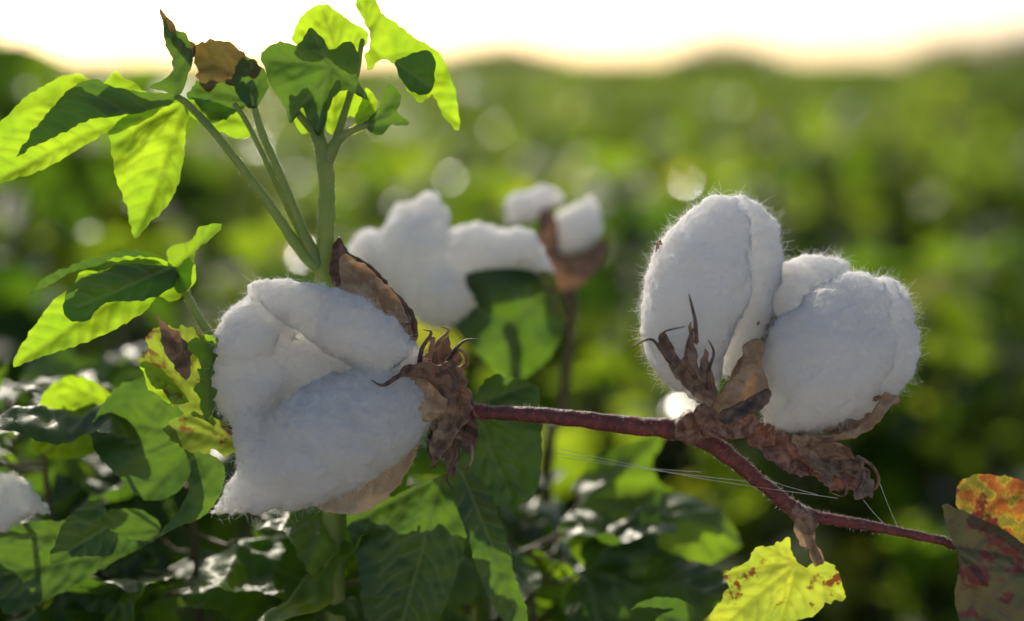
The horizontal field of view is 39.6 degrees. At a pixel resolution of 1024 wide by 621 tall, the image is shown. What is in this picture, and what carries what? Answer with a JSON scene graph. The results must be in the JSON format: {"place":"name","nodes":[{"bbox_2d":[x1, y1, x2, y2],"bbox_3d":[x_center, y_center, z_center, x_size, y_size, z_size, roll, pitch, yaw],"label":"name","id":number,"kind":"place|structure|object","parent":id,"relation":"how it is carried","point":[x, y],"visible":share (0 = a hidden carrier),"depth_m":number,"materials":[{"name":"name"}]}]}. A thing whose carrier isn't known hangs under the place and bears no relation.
{"place":"outdoors","nodes":[
{"label":"outdoors","id":0,"kind":"place"},
{"bbox_2d":[0,470,52,532],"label":"cotton boll","id":1,"kind":"object","parent":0,"point":[20,499],"visible":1,"depth_m":0.55,"materials":[{"name":"white plant"}]},
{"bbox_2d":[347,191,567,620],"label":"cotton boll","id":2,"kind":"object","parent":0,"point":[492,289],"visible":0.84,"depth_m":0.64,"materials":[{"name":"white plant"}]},
{"bbox_2d":[0,35,1023,620],"bbox_3d":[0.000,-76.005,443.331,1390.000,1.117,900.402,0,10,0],"label":"cotton field","id":3,"kind":"structure","parent":0,"point":[908,175],"depth_m":2.37,"materials":[{"name":"green plant"}]},
{"bbox_2d":[0,0,1023,61],"label":"sky","id":4,"kind":"structure","parent":0,"point":[71,29],"materials":[{"name":"white"}]},
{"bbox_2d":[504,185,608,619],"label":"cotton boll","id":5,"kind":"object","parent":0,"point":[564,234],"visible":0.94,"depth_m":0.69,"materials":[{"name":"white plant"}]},
{"bbox_2d":[244,454,885,620],"bbox_3d":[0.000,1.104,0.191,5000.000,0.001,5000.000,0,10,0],"label":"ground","id":6,"kind":"structure","parent":0,"point":[878,612],"depth_m":2.96,"materials":[{"name":"soil"}]},
{"bbox_2d":[0,0,742,620],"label":"cotton plant","id":7,"kind":"object","parent":6,"relation":"on","point":[138,440],"visible":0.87,"depth_m":0.55,"materials":[{"name":"green plant"}]},
{"bbox_2d":[558,449,897,526],"bbox_3d":[0.082,0.069,0.537,0.130,0.029,0.012,1,10,4],"label":"spider web","id":8,"kind":"object","parent":7,"relation":"attached to","point":[696,475],"visible":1,"depth_m":0.54,"materials":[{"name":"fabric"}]},
{"bbox_2d":[55,27,1023,63],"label":"distant trees","id":9,"kind":"object","parent":6,"relation":"on","point":[1004,46],"visible":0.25,"depth_m":213.47,"materials":[{"name":"green plant"}]},
{"bbox_2d":[469,402,1023,620],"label":"cotton branch","id":10,"kind":"object","parent":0,"point":[777,581],"visible":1,"depth_m":0.54,"materials":[{"name":"brown plant"}]},
{"bbox_2d":[199,237,489,524],"bbox_3d":[-0.062,0.025,0.537,0.109,0.104,0.069,0,10,0],"label":"cotton boll","id":11,"kind":"object","parent":10,"relation":"attached to","point":[344,395],"visible":1,"depth_m":0.52,"materials":[{"name":"white plant"}]},
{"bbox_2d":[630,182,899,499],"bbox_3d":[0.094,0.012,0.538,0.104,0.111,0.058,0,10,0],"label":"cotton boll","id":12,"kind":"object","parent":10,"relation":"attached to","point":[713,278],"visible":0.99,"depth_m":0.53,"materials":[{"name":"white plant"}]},
{"bbox_2d":[754,246,927,437],"bbox_3d":[0.123,0.013,0.537,0.064,0.065,0.054,0,10,0],"label":"cotton boll","id":13,"kind":"object","parent":10,"relation":"attached to","point":[842,343],"visible":0.99,"depth_m":0.52,"materials":[{"name":"white plant"}]}
]}

